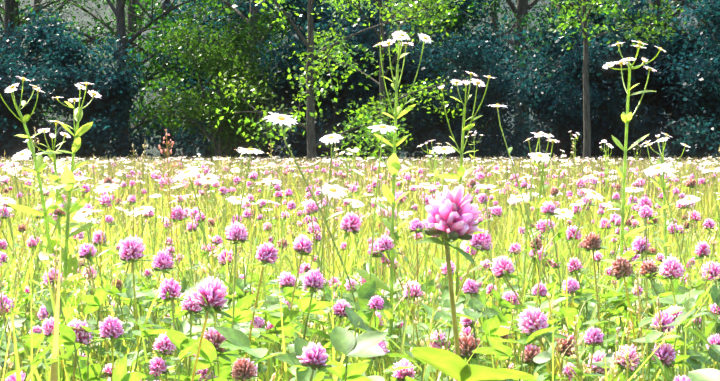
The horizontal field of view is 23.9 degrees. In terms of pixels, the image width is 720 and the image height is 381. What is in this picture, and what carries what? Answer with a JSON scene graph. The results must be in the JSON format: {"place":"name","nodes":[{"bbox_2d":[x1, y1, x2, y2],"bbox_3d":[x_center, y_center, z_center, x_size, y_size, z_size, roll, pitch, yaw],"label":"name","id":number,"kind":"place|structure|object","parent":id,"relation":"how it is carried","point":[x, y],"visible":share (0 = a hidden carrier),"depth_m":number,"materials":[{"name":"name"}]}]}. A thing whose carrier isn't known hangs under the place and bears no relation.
{"place":"outdoors","nodes":[
{"label":"outdoors","id":0,"kind":"place"},
{"bbox_2d":[0,0,712,162],"bbox_3d":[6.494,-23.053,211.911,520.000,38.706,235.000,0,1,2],"label":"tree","id":1,"kind":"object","parent":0,"point":[154,151],"depth_m":122.74,"materials":[{"name":"green plant"}]},
{"bbox_2d":[0,128,719,380],"bbox_3d":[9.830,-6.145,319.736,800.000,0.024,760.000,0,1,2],"label":"meadow","id":2,"kind":"structure","parent":0,"point":[327,257],"depth_m":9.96,"materials":[{"name":"plant"}]},
{"bbox_2d":[0,35,37,161],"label":"shrub","id":3,"kind":"object","parent":2,"relation":"on","point":[3,120],"visible":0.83,"depth_m":45.19,"materials":[{"name":"green plant"}]},
{"bbox_2d":[0,45,69,158],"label":"shrub","id":4,"kind":"object","parent":2,"relation":"on","point":[36,112],"depth_m":50.66,"materials":[{"name":"green plant"}]},
{"bbox_2d":[0,76,80,380],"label":"fleabane","id":5,"kind":"object","parent":2,"relation":"on","point":[48,206],"visible":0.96,"depth_m":2.71,"materials":[{"name":"green plant"}]},
{"bbox_2d":[0,0,83,98],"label":"tree","id":6,"kind":"object","parent":2,"relation":"on","point":[45,12],"visible":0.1,"depth_m":86.39,"materials":[{"name":"green plant"}]},
{"bbox_2d":[0,0,87,127],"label":"tree","id":7,"kind":"object","parent":2,"relation":"on","point":[20,22],"visible":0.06,"depth_m":56.43,"materials":[{"name":"green plant"}]},
{"bbox_2d":[0,0,93,126],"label":"tree","id":8,"kind":"object","parent":2,"relation":"on","point":[60,5],"visible":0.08,"depth_m":75.06,"materials":[{"name":"green plant"}]},
{"bbox_2d":[0,6,97,160],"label":"shrub","id":9,"kind":"object","parent":2,"relation":"on","point":[38,33],"visible":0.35,"depth_m":46.83,"materials":[{"name":"green plant"}]},
{"bbox_2d":[25,120,86,368],"bbox_3d":[-0.490,0.184,2.806,0.106,0.600,0.111,-1,1,-36],"label":"fleabane","id":10,"kind":"object","parent":2,"relation":"on","point":[58,164],"visible":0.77,"depth_m":2.81,"materials":[{"name":"green plant"}]},
{"bbox_2d":[0,0,112,128],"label":"tree","id":11,"kind":"object","parent":2,"relation":"on","point":[1,19],"visible":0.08,"depth_m":63.23,"materials":[{"name":"green plant"}]},
{"bbox_2d":[0,0,127,125],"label":"tree","id":12,"kind":"object","parent":2,"relation":"on","point":[8,13],"visible":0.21,"depth_m":52.19,"materials":[{"name":"green plant"}]},
{"bbox_2d":[36,82,101,380],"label":"fleabane","id":13,"kind":"object","parent":2,"relation":"on","point":[70,262],"visible":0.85,"depth_m":2.76,"materials":[{"name":"green plant"}]},
{"bbox_2d":[1,22,160,163],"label":"shrub","id":14,"kind":"object","parent":2,"relation":"on","point":[103,113],"visible":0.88,"depth_m":45.49,"materials":[{"name":"green plant"}]},
{"bbox_2d":[31,0,196,159],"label":"tree","id":15,"kind":"object","parent":2,"relation":"on","point":[130,20],"visible":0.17,"depth_m":76.05,"materials":[{"name":"green plant"}]},
{"bbox_2d":[75,0,170,159],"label":"tree","id":16,"kind":"object","parent":2,"relation":"on","point":[139,26],"visible":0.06,"depth_m":90.45,"materials":[{"name":"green plant"}]},
{"bbox_2d":[35,0,221,161],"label":"tree","id":17,"kind":"object","parent":2,"relation":"on","point":[119,11],"visible":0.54,"depth_m":48.74,"materials":[{"name":"green plant"}]},
{"bbox_2d":[79,0,225,161],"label":"tree","id":18,"kind":"object","parent":2,"relation":"on","point":[149,86],"visible":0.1,"depth_m":65.41,"materials":[{"name":"green plant"}]},
{"bbox_2d":[81,0,230,159],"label":"tree","id":19,"kind":"object","parent":2,"relation":"on","point":[144,9],"visible":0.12,"depth_m":58.70,"materials":[{"name":"green plant"}]},
{"bbox_2d":[133,0,297,160],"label":"tree","id":20,"kind":"object","parent":2,"relation":"on","point":[185,142],"visible":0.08,"depth_m":51.54,"materials":[{"name":"green plant"}]},
{"bbox_2d":[142,7,289,160],"bbox_3d":[-3.572,-2.723,45.136,4.102,4.690,4.370,-1,2,-42],"label":"shrub","id":21,"kind":"object","parent":2,"relation":"on","point":[239,64],"visible":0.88,"depth_m":44.90,"materials":[{"name":"green plant"}]},
{"bbox_2d":[185,49,292,164],"bbox_3d":[-3.443,-2.179,48.775,3.288,3.839,4.462,1,1,33],"label":"shrub","id":22,"kind":"object","parent":2,"relation":"on","point":[205,152],"visible":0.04,"depth_m":48.25,"materials":[{"name":"green plant"}]},
{"bbox_2d":[196,0,297,38],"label":"tree","id":23,"kind":"object","parent":2,"relation":"on","point":[217,22],"visible":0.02,"depth_m":87.30,"materials":[{"name":"green plant"}]},
{"bbox_2d":[201,0,296,117],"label":"tree","id":24,"kind":"object","parent":2,"relation":"on","point":[263,26],"depth_m":74.37,"materials":[{"name":"green plant"}]},
{"bbox_2d":[181,0,331,161],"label":"tree","id":25,"kind":"object","parent":2,"relation":"on","point":[270,51],"depth_m":63.12,"materials":[{"name":"green plant"}]},
{"bbox_2d":[157,0,357,159],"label":"tree","id":26,"kind":"object","parent":2,"relation":"on","point":[254,9],"visible":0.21,"depth_m":48.30,"materials":[{"name":"green plant"}]},
{"bbox_2d":[185,0,395,163],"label":"tree","id":27,"kind":"object","parent":2,"relation":"on","point":[285,32],"depth_m":55.80,"materials":[{"name":"green plant"}]},
{"bbox_2d":[229,0,420,164],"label":"shrub","id":28,"kind":"object","parent":2,"relation":"on","point":[299,148],"visible":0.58,"depth_m":45.78,"materials":[{"name":"green plant"}]},
{"bbox_2d":[206,0,449,167],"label":"tree","id":29,"kind":"object","parent":2,"relation":"on","point":[311,114],"visible":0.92,"depth_m":37.93,"materials":[{"name":"green plant"}]},
{"bbox_2d":[62,130,641,275],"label":"wildflowers","id":30,"kind":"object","parent":2,"relation":"on","point":[436,172],"depth_m":6.64,"materials":[{"name":"green plant"}]},
{"bbox_2d":[0,177,717,380],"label":"red clover","id":31,"kind":"object","parent":2,"relation":"on","point":[453,214],"visible":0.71,"depth_m":1.93,"materials":[{"name":"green plant"}]},
{"bbox_2d":[0,104,719,375],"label":"daisies","id":32,"kind":"object","parent":2,"relation":"on","point":[280,119],"visible":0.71,"depth_m":2.99,"materials":[{"name":"white plant"}]},
{"bbox_2d":[0,156,719,246],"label":"flowers","id":33,"kind":"object","parent":2,"relation":"on","point":[405,187],"visible":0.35,"depth_m":12.87,"materials":[{"name":"white plant"}]},
{"bbox_2d":[0,261,719,380],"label":"clover plants","id":34,"kind":"object","parent":2,"relation":"on","point":[343,339],"visible":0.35,"depth_m":2.07,"materials":[{"name":"green plant"}]},
{"bbox_2d":[268,1,474,163],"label":"shrub","id":35,"kind":"object","parent":2,"relation":"on","point":[410,68],"visible":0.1,"depth_m":47.65,"materials":[{"name":"green plant"}]},
{"bbox_2d":[273,0,477,155],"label":"tree","id":36,"kind":"object","parent":2,"relation":"on","point":[439,25],"visible":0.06,"depth_m":50.28,"materials":[{"name":"green plant"}]},
{"bbox_2d":[292,0,472,161],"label":"young tree","id":37,"kind":"object","parent":2,"relation":"on","point":[387,134],"visible":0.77,"depth_m":40.84,"materials":[{"name":"green plant"}]},
{"bbox_2d":[354,31,430,379],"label":"fleabane","id":38,"kind":"object","parent":2,"relation":"on","point":[393,166],"visible":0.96,"depth_m":2.64,"materials":[{"name":"green plant"}]},
{"bbox_2d":[325,0,484,155],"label":"tree","id":39,"kind":"object","parent":2,"relation":"on","point":[394,17],"depth_m":58.33,"materials":[{"name":"green plant"}]},
{"bbox_2d":[388,0,496,130],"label":"tree","id":40,"kind":"object","parent":2,"relation":"on","point":[455,29],"depth_m":67.27,"materials":[{"name":"green plant"}]},
{"bbox_2d":[395,0,516,63],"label":"tree","id":41,"kind":"object","parent":2,"relation":"on","point":[502,12],"visible":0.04,"depth_m":84.41,"materials":[{"name":"green plant"}]},
{"bbox_2d":[433,71,494,377],"bbox_3d":[0.157,0.145,2.758,0.099,0.679,0.125,0,1,-15],"label":"fleabane","id":42,"kind":"object","parent":2,"relation":"on","point":[459,176],"visible":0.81,"depth_m":2.75,"materials":[{"name":"green plant"}]},
{"bbox_2d":[384,0,544,162],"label":"tree","id":43,"kind":"object","parent":2,"relation":"on","point":[463,6],"visible":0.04,"depth_m":51.35,"materials":[{"name":"green plant"}]},
{"bbox_2d":[391,28,554,163],"bbox_3d":[3.293,-2.197,44.811,4.369,4.066,3.220,1,1,25],"label":"shrub","id":44,"kind":"object","parent":2,"relation":"on","point":[498,89],"visible":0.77,"depth_m":44.38,"materials":[{"name":"green plant"}]},
{"bbox_2d":[410,0,582,161],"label":"tree","id":45,"kind":"object","parent":2,"relation":"on","point":[523,7],"visible":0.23,"depth_m":64.40,"materials":[{"name":"green plant"}]},
{"bbox_2d":[445,0,555,158],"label":"tree","id":46,"kind":"object","parent":2,"relation":"on","point":[492,21],"visible":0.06,"depth_m":73.71,"materials":[{"name":"green plant"}]},
{"bbox_2d":[511,132,558,373],"bbox_3d":[0.333,0.181,3.271,0.119,0.588,0.087,1,2,41],"label":"fleabane","id":47,"kind":"object","parent":2,"relation":"on","point":[540,202],"visible":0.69,"depth_m":3.26,"materials":[{"name":"green plant"}]},
{"bbox_2d":[498,0,590,155],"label":"tree","id":48,"kind":"object","parent":2,"relation":"on","point":[542,2],"visible":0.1,"depth_m":88.16,"materials":[{"name":"green plant"}]},
{"bbox_2d":[501,40,612,161],"bbox_3d":[5.409,-2.239,47.844,3.183,4.019,4.320,0,1,-2],"label":"shrub","id":49,"kind":"object","parent":2,"relation":"on","point":[544,113],"visible":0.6,"depth_m":47.21,"materials":[{"name":"green plant"}]},
{"bbox_2d":[523,0,612,150],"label":"tree","id":50,"kind":"object","parent":2,"relation":"on","point":[571,4],"visible":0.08,"depth_m":54.61,"materials":[{"name":"green plant"}]},
{"bbox_2d":[505,0,640,150],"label":"tree","id":51,"kind":"object","parent":2,"relation":"on","point":[559,8],"visible":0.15,"depth_m":51.23,"materials":[{"name":"green plant"}]},
{"bbox_2d":[526,1,672,111],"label":"tree","id":52,"kind":"object","parent":2,"relation":"on","point":[600,48],"depth_m":74.58,"materials":[{"name":"green plant"}]},
{"bbox_2d":[487,0,716,162],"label":"shrub","id":53,"kind":"object","parent":2,"relation":"on","point":[609,121],"visible":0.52,"depth_m":47.90,"materials":[{"name":"green plant"}]},
{"bbox_2d":[514,0,703,161],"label":"tree","id":54,"kind":"object","parent":2,"relation":"on","point":[658,3],"visible":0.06,"depth_m":55.69,"materials":[{"name":"green plant"}]},
{"bbox_2d":[544,0,685,162],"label":"tree","id":55,"kind":"object","parent":2,"relation":"on","point":[583,18],"visible":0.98,"depth_m":39.64,"materials":[{"name":"green plant"}]},
{"bbox_2d":[593,40,665,380],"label":"fleabane","id":56,"kind":"object","parent":2,"relation":"on","point":[626,117],"visible":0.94,"depth_m":2.62,"materials":[{"name":"green plant"}]},
{"bbox_2d":[579,0,702,154],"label":"tree","id":57,"kind":"object","parent":2,"relation":"on","point":[666,31],"depth_m":66.62,"materials":[{"name":"green plant"}]},
{"bbox_2d":[586,0,719,151],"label":"tree","id":58,"kind":"object","parent":2,"relation":"on","point":[693,7],"visible":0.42,"depth_m":48.11,"materials":[{"name":"green plant"}]},
{"bbox_2d":[641,133,689,336],"bbox_3d":[0.572,0.183,3.190,0.112,0.587,0.152,1,1,29],"label":"fleabane","id":59,"kind":"object","parent":2,"relation":"on","point":[664,242],"visible":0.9,"depth_m":3.21,"materials":[{"name":"green plant"}]},
{"bbox_2d":[612,18,719,161],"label":"shrub","id":60,"kind":"object","parent":2,"relation":"on","point":[673,151],"visible":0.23,"depth_m":48.59,"materials":[{"name":"green plant"}]},
{"bbox_2d":[631,0,709,157],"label":"tree","id":61,"kind":"object","parent":2,"relation":"on","point":[677,20],"visible":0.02,"depth_m":76.67,"materials":[{"name":"green plant"}]},
{"bbox_2d":[634,1,710,122],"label":"tree","id":62,"kind":"object","parent":2,"relation":"on","point":[698,23],"depth_m":86.78,"materials":[{"name":"green plant"}]},
{"bbox_2d":[638,0,719,162],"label":"shrub","id":63,"kind":"object","parent":2,"relation":"on","point":[708,84],"visible":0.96,"depth_m":44.75,"materials":[{"name":"green plant"}]},
{"bbox_2d":[694,40,719,64],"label":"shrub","id":64,"kind":"object","parent":2,"relation":"on","point":[707,55],"visible":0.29,"depth_m":46.50,"materials":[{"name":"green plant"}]},
{"bbox_2d":[0,161,719,380],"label":"clover flowers","id":65,"kind":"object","parent":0,"point":[242,367],"depth_m":4.03,"materials":[{"name":"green plant"}]},
{"bbox_2d":[0,155,719,259],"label":"flowering grass","id":66,"kind":"structure","parent":0,"point":[230,164],"depth_m":10.42,"materials":[{"name":"green plant"}]}
]}

